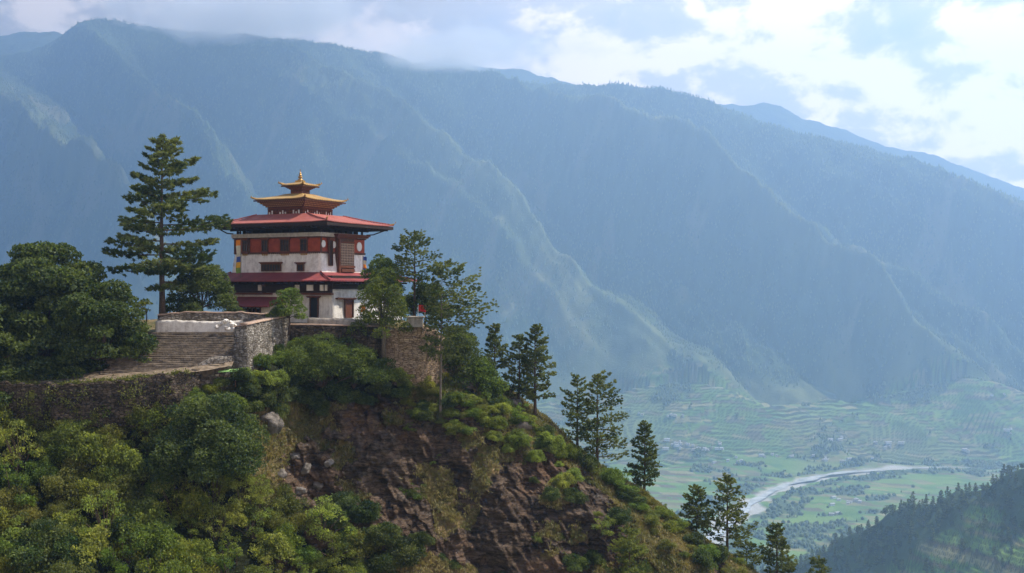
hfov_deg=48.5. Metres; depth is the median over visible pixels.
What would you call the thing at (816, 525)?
valley groves
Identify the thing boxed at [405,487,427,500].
shrub
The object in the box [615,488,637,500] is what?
shrub
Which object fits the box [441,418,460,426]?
shrub
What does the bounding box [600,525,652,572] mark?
broadleaf tree
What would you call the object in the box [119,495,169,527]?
shrub
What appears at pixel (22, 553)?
shrub
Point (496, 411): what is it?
shrub
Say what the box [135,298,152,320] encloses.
broadleaf tree
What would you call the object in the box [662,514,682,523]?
shrub
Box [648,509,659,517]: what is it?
shrub
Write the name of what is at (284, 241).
window
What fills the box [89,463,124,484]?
shrub
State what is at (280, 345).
shrub
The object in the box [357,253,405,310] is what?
broadleaf tree
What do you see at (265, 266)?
window
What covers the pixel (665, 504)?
shrub
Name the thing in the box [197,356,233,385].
stair foot wall
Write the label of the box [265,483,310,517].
shrub
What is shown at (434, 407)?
shrub
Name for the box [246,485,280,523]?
shrub
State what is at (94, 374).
path
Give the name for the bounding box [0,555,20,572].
shrub
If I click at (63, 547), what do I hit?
shrub
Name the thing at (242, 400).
shrub
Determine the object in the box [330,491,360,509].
shrub
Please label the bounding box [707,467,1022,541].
river
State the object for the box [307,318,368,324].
balustrade wall
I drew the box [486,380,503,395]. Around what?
shrub
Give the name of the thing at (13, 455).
shrub
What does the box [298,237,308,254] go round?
window
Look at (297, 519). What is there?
shrub
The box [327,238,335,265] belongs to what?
window
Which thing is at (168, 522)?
shrub
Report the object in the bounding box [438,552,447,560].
shrub
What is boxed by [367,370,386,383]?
shrub
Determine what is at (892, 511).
pine tree
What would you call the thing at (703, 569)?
shrub
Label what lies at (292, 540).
shrub
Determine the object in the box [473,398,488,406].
shrub
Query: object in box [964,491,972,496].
broadleaf tree
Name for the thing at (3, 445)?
shrub
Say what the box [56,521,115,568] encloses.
shrub
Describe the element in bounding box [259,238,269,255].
window
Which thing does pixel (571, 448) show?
shrub
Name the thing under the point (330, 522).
shrub
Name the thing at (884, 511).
broadleaf tree
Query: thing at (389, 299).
broadleaf tree
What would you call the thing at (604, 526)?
shrub
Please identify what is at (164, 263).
pine tree
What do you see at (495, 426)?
shrub
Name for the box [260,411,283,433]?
boulder
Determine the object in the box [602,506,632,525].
shrub
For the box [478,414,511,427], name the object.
shrub
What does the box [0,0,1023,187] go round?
sky
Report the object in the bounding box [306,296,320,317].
door
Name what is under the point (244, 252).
window
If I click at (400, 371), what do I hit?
shrub
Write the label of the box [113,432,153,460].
shrub
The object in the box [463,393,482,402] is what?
shrub
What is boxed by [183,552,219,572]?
shrub
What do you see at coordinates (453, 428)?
shrub
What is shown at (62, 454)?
shrub
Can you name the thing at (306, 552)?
shrub
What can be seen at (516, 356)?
pine tree
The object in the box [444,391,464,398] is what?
shrub
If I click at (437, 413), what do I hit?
shrub
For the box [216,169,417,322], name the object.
temple
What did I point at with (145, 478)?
shrub
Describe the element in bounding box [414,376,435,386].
shrub
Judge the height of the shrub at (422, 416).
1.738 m
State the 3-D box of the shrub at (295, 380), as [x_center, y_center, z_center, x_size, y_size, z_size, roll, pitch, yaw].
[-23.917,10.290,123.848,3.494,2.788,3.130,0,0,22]
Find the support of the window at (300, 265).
in the temple
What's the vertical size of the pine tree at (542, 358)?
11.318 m
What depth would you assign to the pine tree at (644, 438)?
133.60 m
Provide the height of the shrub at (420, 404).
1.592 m
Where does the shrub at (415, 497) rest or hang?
on the hillside
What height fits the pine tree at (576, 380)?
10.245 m
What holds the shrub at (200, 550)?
on the hillside
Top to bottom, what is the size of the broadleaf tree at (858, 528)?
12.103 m
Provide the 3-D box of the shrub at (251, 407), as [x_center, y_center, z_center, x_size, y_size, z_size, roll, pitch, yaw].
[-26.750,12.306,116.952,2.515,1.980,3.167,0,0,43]
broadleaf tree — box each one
[0,240,128,380]
[0,304,37,405]
[36,278,159,380]
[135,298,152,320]
[142,392,270,485]
[165,263,245,313]
[265,287,307,335]
[346,266,413,358]
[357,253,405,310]
[397,281,453,324]
[433,325,495,377]
[448,355,509,399]
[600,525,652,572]
[855,525,860,533]
[880,507,888,515]
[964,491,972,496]
[965,527,974,535]
[977,523,989,533]
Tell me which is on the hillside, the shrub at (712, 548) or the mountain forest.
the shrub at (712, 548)
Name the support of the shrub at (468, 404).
on the hillside
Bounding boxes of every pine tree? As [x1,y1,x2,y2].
[101,133,232,313]
[388,228,442,315]
[418,259,499,416]
[484,323,510,370]
[500,333,541,398]
[515,323,556,414]
[559,373,598,445]
[572,370,629,466]
[623,420,661,493]
[679,484,713,532]
[698,473,758,557]
[732,539,766,570]
[758,522,797,572]
[798,554,802,563]
[805,555,831,572]
[833,533,838,542]
[889,504,895,515]
[896,505,902,515]
[904,499,910,509]
[909,491,916,501]
[922,557,929,572]
[923,499,928,510]
[958,538,965,549]
[959,492,964,504]
[972,483,978,493]
[982,514,988,523]
[984,482,990,491]
[991,546,997,558]
[1000,464,1007,474]
[1008,544,1013,553]
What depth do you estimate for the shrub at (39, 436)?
109.35 m
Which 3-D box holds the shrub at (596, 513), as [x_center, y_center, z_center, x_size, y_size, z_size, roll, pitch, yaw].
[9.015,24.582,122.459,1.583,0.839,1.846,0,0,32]
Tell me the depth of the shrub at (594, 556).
119.21 m
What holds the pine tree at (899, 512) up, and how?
on the terrain at (780, 421)
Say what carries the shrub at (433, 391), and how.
on the hillside
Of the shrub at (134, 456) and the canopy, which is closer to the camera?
the shrub at (134, 456)
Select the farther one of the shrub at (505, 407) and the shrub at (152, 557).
the shrub at (505, 407)
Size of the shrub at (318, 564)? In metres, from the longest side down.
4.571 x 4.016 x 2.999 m
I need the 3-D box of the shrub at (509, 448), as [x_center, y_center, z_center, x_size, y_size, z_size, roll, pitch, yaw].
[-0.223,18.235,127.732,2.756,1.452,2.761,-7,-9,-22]
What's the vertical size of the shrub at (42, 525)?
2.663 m
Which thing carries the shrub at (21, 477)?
on the hillside
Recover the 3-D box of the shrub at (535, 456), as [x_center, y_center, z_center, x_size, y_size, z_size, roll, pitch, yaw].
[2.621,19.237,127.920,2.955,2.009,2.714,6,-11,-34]
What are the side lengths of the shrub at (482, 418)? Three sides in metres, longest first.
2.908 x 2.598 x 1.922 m
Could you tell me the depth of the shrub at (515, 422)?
130.26 m
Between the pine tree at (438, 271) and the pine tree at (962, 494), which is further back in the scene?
the pine tree at (962, 494)
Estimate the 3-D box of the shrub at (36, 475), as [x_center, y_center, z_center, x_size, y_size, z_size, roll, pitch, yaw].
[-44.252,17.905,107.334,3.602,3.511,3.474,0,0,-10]
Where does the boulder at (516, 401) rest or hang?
on the hillside
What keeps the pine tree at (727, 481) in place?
on the hillside
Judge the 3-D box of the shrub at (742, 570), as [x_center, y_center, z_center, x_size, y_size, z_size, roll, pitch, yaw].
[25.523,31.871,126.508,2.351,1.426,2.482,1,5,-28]
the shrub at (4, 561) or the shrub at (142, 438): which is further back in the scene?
the shrub at (142, 438)
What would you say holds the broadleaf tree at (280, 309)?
on the hillside
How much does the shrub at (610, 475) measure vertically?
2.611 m
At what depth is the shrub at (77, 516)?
103.23 m
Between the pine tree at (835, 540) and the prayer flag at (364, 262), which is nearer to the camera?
the prayer flag at (364, 262)
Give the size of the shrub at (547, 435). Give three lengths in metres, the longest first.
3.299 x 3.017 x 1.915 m
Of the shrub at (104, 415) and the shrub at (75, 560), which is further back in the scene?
the shrub at (104, 415)
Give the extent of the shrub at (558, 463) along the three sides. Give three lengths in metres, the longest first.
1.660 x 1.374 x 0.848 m
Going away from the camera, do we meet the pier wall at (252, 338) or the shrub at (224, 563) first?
the shrub at (224, 563)
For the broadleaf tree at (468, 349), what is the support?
on the hillside
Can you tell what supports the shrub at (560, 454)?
on the hillside
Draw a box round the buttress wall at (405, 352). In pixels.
[379,325,451,386]
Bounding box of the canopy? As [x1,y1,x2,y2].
[218,369,236,386]
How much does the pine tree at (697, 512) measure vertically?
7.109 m
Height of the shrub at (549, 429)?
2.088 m
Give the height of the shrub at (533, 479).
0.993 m
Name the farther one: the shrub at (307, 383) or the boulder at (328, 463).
the shrub at (307, 383)
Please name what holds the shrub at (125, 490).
on the hillside
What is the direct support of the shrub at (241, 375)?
on the hillside
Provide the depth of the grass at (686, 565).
123.26 m
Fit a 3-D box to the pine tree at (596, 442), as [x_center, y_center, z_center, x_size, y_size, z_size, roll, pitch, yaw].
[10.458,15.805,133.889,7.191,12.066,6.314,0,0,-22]
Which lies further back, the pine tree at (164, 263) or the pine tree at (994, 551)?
the pine tree at (994, 551)
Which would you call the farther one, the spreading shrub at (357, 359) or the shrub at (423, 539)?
the spreading shrub at (357, 359)
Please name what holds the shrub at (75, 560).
on the hillside
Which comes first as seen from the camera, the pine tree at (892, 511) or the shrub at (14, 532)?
the shrub at (14, 532)
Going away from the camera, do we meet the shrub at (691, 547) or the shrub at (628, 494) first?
the shrub at (691, 547)
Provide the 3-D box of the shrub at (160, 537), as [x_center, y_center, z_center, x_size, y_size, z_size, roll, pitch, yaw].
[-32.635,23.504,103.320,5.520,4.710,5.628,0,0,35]
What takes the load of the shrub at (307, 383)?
on the hillside
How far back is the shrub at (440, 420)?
126.83 m
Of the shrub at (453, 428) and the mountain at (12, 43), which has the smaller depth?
the shrub at (453, 428)
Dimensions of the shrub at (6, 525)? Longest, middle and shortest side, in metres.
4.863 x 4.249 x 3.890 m
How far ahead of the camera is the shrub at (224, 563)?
105.17 m
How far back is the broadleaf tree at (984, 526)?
1213.38 m
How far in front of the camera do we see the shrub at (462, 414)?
127.30 m
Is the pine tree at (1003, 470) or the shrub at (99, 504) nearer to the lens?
the shrub at (99, 504)
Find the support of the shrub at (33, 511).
on the hillside
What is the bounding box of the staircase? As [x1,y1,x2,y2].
[100,332,234,380]
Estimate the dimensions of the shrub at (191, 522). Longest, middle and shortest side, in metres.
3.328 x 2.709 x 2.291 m
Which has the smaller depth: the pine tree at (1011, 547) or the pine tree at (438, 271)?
the pine tree at (438, 271)
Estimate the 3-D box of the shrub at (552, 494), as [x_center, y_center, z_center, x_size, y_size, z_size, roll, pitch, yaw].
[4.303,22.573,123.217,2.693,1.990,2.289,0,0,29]
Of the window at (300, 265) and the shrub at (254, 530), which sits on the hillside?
the shrub at (254, 530)
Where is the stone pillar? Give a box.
[405,316,424,326]
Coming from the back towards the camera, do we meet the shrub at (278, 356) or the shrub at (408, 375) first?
the shrub at (408, 375)
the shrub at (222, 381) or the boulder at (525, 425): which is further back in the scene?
the boulder at (525, 425)
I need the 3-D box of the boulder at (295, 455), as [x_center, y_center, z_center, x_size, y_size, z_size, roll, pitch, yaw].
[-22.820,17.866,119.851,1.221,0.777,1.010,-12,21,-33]
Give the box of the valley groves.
[554,349,1021,569]
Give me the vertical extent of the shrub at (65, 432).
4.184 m
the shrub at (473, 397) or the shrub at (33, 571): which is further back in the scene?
the shrub at (473, 397)
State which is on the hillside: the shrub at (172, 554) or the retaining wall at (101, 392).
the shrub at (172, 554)
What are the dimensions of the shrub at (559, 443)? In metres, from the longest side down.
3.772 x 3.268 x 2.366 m
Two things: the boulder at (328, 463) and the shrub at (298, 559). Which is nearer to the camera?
the shrub at (298, 559)
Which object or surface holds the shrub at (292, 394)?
on the hillside
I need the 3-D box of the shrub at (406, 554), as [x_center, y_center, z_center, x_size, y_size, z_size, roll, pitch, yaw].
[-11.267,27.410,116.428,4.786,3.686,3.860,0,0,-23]
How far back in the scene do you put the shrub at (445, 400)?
127.72 m
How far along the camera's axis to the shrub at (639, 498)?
127.77 m
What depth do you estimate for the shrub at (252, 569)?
104.82 m
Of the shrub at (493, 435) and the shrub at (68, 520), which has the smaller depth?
the shrub at (68, 520)
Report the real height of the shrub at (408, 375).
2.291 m
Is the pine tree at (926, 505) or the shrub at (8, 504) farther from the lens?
the pine tree at (926, 505)
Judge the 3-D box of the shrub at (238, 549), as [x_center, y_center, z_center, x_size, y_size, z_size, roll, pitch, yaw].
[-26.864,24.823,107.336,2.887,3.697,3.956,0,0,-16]
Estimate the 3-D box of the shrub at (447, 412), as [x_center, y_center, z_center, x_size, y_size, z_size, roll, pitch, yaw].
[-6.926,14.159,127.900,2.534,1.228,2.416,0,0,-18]
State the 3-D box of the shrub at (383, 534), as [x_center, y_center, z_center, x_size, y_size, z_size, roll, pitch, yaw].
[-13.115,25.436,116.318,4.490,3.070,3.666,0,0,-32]
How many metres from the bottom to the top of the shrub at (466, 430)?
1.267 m
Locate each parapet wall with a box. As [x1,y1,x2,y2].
[155,320,242,331]
[157,311,275,321]
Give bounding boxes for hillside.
[0,319,727,572]
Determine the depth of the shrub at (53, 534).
100.48 m
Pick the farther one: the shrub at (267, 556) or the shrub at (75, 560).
the shrub at (267, 556)
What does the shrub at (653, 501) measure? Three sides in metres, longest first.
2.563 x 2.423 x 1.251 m
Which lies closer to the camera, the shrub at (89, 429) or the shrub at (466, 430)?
the shrub at (89, 429)
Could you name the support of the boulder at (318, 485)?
on the hillside
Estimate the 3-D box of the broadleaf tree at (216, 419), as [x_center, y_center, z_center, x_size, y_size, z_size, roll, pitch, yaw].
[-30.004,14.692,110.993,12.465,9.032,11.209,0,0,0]
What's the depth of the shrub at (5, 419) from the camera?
110.31 m
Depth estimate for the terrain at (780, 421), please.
4152.30 m
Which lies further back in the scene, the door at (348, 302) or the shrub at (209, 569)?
the door at (348, 302)
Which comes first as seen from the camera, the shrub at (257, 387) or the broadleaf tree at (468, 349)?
the shrub at (257, 387)
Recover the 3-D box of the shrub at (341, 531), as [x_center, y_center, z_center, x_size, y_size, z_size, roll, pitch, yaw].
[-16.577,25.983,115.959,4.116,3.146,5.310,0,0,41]
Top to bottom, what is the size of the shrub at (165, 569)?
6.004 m
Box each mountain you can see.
[0,31,61,54]
[423,57,1023,199]
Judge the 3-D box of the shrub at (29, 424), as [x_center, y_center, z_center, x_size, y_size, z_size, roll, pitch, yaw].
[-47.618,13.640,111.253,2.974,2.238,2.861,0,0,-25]
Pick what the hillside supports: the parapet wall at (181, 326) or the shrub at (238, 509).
the shrub at (238, 509)
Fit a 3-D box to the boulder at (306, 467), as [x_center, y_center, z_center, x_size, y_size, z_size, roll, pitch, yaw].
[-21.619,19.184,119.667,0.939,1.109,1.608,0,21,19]
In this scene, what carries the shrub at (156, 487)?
on the hillside
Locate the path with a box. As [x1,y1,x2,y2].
[20,356,234,382]
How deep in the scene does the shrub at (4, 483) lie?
105.52 m
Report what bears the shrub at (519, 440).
on the hillside
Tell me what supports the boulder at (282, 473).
on the hillside
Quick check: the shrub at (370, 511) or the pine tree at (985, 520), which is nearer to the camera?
the shrub at (370, 511)
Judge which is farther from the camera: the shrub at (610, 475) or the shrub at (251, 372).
the shrub at (610, 475)
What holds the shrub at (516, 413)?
on the hillside
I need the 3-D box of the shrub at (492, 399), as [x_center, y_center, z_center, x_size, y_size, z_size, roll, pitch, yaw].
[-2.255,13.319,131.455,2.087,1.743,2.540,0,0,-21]
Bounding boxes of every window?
[240,238,248,255]
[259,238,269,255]
[259,262,282,270]
[278,237,290,254]
[294,262,305,270]
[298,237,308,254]
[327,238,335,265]
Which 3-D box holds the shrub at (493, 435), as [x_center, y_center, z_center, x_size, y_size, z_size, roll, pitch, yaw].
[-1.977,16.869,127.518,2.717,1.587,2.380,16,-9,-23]
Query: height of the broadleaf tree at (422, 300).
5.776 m
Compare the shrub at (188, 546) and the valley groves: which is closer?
the shrub at (188, 546)
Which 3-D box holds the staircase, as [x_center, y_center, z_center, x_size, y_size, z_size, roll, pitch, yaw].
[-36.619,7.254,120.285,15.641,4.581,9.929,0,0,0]
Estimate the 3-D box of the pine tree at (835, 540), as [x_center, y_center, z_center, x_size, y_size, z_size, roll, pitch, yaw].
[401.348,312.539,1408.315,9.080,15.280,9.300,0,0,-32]
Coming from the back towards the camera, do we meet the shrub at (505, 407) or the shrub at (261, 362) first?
the shrub at (505, 407)
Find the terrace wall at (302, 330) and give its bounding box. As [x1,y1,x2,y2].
[290,324,385,355]
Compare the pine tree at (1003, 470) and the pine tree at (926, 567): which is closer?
the pine tree at (926, 567)
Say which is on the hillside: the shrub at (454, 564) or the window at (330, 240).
the shrub at (454, 564)
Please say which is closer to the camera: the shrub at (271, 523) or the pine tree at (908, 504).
the shrub at (271, 523)
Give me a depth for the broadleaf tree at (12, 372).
113.30 m
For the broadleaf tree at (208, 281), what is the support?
on the hillside
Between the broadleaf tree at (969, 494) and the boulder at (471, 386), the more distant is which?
the broadleaf tree at (969, 494)
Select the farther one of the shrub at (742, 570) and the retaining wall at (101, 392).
the shrub at (742, 570)
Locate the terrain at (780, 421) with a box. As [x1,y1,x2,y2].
[0,19,1023,572]
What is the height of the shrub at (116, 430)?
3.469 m
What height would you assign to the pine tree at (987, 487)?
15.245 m
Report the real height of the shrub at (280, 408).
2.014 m
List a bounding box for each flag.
[236,240,239,273]
[363,256,366,269]
[419,305,425,311]
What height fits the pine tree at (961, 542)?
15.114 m
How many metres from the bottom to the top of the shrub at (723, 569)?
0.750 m
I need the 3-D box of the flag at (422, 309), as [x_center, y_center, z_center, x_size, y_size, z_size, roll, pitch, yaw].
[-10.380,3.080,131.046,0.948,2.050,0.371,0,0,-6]
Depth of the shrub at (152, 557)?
102.17 m
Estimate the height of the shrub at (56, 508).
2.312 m
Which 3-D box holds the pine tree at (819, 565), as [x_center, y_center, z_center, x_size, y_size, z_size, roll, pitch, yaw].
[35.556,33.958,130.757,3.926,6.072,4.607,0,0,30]
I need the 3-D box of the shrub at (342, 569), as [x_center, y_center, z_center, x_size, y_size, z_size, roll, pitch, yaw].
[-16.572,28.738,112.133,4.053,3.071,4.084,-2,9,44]
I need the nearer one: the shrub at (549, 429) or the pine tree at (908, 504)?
the shrub at (549, 429)
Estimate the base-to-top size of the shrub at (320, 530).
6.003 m
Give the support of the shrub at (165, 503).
on the hillside
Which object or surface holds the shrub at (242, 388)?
on the hillside
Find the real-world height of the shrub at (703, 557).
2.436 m
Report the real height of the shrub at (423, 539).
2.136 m
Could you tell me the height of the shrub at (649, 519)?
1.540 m
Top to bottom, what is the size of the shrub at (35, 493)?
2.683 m
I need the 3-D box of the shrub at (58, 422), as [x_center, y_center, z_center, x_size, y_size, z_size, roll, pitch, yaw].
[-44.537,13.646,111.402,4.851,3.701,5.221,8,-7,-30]
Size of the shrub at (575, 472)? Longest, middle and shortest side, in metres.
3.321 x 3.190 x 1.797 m
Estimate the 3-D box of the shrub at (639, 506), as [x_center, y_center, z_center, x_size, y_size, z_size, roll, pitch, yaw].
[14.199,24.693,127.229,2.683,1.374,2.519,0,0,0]
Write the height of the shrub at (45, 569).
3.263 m
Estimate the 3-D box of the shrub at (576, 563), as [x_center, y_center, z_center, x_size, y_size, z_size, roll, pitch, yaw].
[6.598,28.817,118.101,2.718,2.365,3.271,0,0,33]
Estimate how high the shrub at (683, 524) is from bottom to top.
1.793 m
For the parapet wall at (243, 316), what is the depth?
126.09 m
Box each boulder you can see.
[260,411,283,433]
[277,468,286,478]
[290,452,299,458]
[295,487,306,494]
[301,463,310,474]
[313,481,323,489]
[324,459,334,467]
[458,375,474,389]
[510,398,521,404]
[514,421,531,429]
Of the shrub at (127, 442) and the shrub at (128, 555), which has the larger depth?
the shrub at (127, 442)
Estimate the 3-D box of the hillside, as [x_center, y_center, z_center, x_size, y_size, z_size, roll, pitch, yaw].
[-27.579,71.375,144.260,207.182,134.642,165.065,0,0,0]
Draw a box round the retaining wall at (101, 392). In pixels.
[0,369,201,429]
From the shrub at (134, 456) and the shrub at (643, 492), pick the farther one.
the shrub at (643, 492)
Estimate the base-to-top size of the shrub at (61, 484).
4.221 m
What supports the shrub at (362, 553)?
on the hillside
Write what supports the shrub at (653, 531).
on the hillside
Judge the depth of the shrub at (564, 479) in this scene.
124.97 m
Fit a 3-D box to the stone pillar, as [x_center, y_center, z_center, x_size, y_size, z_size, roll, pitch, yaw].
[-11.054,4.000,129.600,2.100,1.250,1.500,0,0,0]
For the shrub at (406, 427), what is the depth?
125.26 m
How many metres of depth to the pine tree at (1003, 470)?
1251.36 m
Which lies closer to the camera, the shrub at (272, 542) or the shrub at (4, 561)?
the shrub at (4, 561)
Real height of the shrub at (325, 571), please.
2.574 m
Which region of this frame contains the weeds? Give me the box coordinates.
[0,368,194,433]
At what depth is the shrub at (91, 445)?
108.27 m
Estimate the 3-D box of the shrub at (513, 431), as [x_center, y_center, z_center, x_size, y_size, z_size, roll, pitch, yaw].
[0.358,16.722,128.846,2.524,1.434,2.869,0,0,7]
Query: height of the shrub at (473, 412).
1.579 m
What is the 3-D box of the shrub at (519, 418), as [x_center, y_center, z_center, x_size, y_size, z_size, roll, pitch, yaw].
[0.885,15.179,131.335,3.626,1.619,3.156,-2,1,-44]
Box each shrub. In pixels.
[0,402,17,429]
[0,416,47,470]
[0,424,22,442]
[0,435,17,457]
[0,458,37,506]
[0,468,31,494]
[0,485,31,527]
[0,506,22,535]
[0,525,50,555]
[0,535,17,554]
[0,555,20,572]
[3,536,51,572]
[9,512,34,534]
[10,416,36,432]
[15,501,47,526]
[17,559,42,572]
[18,516,80,567]
[20,485,48,506]
[22,458,60,488]
[27,429,55,451]
[28,445,56,472]
[29,517,57,531]
[32,417,74,430]
[37,557,63,572]
[39,418,94,454]
[39,463,88,500]
[39,498,74,519]
[45,439,79,464]
[48,558,97,572]
[50,510,89,532]
[51,532,96,570]
[55,508,103,538]
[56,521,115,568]
[57,454,100,473]
[58,545,97,572]
[63,479,121,518]
[67,427,131,466]
[71,471,102,493]
[78,486,132,537]
[81,428,95,433]
[89,405,112,430]
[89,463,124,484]
[90,423,129,449]
[94,472,151,510]
[96,448,150,481]
[98,537,145,572]
[105,515,145,547]
[108,508,140,528]
[108,533,150,567]
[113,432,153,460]
[114,520,182,561]
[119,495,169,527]
[120,422,159,454]
[124,460,156,485]
[125,402,166,435]
[134,549,191,572]
[134,556,159,570]
[143,471,175,498]
[147,535,203,572]
[150,475,202,514]
[150,517,177,528]
[152,414,197,445]
[165,488,218,525]
[166,463,214,494]
[175,539,194,554]
[179,511,200,537]
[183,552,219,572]
[184,536,218,566]
[187,387,209,400]
[194,502,234,540]
[202,383,223,395]
[205,545,237,572]
[209,499,252,527]
[212,376,233,388]
[215,461,255,482]
[216,530,242,565]
[218,390,247,408]
[228,477,262,504]
[229,367,257,382]
[229,504,272,540]
[237,381,259,397]
[238,367,253,374]
[243,397,268,413]
[243,564,274,572]
[246,381,262,396]
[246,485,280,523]
[247,531,297,561]
[248,369,276,386]
[249,474,273,497]
[253,352,276,370]
[255,387,277,409]
[257,548,284,572]
[259,509,287,531]
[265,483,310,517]
[265,521,306,553]
[266,380,289,396]
[270,368,290,385]
[270,401,290,419]
[271,350,295,366]
[272,331,399,398]
[274,343,283,352]
[277,385,304,404]
[281,510,314,533]
[284,554,317,572]
[287,369,305,386]
[291,545,323,564]
[299,494,357,550]
[302,551,333,572]
[304,374,327,388]
[310,508,352,531]
[315,530,355,565]
[316,569,329,572]
[326,564,356,572]
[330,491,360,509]
[333,527,371,552]
[337,388,366,405]
[338,368,371,388]
[338,528,382,562]
[342,558,369,572]
[344,498,382,527]
[361,520,402,549]
[365,550,397,572]
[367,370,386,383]
[384,367,408,384]
[384,536,427,570]
[395,372,414,387]
[396,379,413,387]
[399,482,426,499]
[403,422,416,433]
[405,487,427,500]
[406,530,434,547]
[409,408,434,422]
[411,382,430,392]
[412,399,429,409]
[412,408,424,415]
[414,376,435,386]
[415,389,436,396]
[418,387,442,398]
[426,402,442,411]
[429,412,443,424]
[434,417,446,424]
[435,406,448,416]
[437,371,450,380]
[437,391,460,407]
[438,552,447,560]
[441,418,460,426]
[442,407,459,417]
[443,419,465,434]
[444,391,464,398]
[448,392,466,404]
[448,559,462,568]
[457,412,468,418]
[457,424,477,435]
[458,399,477,408]
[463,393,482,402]
[464,407,483,420]
[471,404,489,411]
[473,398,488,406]
[474,411,490,423]
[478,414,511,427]
[481,430,503,442]
[485,421,505,430]
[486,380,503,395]
[486,394,499,404]
[486,404,498,412]
[488,407,499,415]
[493,402,512,414]
[497,396,515,405]
[501,443,519,454]
[502,430,533,452]
[504,428,524,440]
[508,410,537,422]
[508,419,520,425]
[510,402,528,421]
[523,449,546,466]
[528,418,538,426]
[529,476,540,484]
[531,438,551,449]
[531,532,542,542]
[532,424,556,436]
[534,431,554,442]
[540,445,556,453]
[540,485,560,502]
[546,434,567,454]
[548,471,577,488]
[553,449,567,459]
[554,460,564,466]
[559,467,583,481]
[562,553,591,571]
[563,487,589,506]
[565,443,583,460]
[578,453,601,472]
[582,549,606,565]
[591,515,617,537]
[592,511,603,516]
[598,467,623,485]
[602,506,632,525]
[611,482,635,491]
[614,471,639,492]
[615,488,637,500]
[626,493,647,504]
[629,501,649,511]
[635,488,650,504]
[642,514,659,526]
[648,498,659,505]
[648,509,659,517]
[649,528,660,535]
[654,505,674,518]
[655,538,676,550]
[659,503,673,516]
[660,519,681,532]
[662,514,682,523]
[674,518,688,531]
[678,551,691,558]
[682,531,705,546]
[687,544,697,550]
[691,547,717,569]
[697,565,709,572]
[698,543,721,559]
[712,545,730,565]
[719,567,729,572]
[730,557,748,564]
[736,566,747,572]
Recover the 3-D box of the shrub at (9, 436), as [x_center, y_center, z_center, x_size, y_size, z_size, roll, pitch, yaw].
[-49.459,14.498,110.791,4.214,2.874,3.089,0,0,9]
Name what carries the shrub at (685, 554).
on the hillside
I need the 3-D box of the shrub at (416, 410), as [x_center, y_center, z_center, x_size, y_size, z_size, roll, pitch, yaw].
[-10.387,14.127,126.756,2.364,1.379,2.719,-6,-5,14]
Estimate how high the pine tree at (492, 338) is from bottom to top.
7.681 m
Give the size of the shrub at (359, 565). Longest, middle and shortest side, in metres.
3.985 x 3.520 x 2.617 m
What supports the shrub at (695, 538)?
on the hillside
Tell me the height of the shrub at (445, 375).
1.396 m
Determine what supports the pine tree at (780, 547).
on the hillside
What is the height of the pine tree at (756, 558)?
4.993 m
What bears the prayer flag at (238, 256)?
attached to the temple
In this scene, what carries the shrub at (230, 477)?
on the hillside
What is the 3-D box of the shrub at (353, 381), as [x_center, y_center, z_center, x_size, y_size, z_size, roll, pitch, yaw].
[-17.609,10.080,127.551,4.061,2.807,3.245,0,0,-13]
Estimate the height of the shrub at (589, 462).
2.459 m
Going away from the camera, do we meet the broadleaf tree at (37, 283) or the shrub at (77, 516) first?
the shrub at (77, 516)
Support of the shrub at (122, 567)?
on the hillside
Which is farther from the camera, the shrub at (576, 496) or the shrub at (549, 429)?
the shrub at (549, 429)
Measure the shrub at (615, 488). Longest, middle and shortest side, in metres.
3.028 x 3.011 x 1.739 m
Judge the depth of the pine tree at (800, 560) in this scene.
1448.35 m
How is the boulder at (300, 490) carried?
on the hillside
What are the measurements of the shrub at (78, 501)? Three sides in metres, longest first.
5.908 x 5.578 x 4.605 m
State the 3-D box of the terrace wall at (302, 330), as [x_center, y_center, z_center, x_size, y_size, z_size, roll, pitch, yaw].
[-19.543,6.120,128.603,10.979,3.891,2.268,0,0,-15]
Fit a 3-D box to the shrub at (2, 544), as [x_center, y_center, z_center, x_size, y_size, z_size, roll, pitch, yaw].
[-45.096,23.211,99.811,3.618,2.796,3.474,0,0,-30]
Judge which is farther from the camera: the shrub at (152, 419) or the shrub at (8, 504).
the shrub at (152, 419)
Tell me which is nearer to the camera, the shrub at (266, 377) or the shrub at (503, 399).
the shrub at (266, 377)
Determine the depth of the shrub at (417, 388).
128.96 m
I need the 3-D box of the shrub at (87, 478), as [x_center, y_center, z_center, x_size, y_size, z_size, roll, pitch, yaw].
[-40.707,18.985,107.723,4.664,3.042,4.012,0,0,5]
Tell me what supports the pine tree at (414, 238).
on the hillside
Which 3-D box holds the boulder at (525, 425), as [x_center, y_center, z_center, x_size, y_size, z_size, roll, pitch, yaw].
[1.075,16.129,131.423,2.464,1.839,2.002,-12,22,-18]
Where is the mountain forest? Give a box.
[0,17,1023,468]
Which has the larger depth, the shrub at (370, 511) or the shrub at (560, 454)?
the shrub at (560, 454)
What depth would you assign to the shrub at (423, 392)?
128.57 m
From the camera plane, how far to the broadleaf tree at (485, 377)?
131.71 m
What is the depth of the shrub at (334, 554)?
112.74 m
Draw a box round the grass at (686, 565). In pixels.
[25,322,759,572]
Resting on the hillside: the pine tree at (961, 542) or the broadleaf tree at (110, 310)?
the broadleaf tree at (110, 310)
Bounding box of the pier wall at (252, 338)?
[233,315,289,371]
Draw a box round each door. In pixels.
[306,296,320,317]
[343,298,355,317]
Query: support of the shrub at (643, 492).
on the hillside
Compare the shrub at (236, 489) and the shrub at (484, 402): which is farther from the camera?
the shrub at (484, 402)
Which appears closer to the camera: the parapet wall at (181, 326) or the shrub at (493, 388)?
the parapet wall at (181, 326)
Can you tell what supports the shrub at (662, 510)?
on the hillside

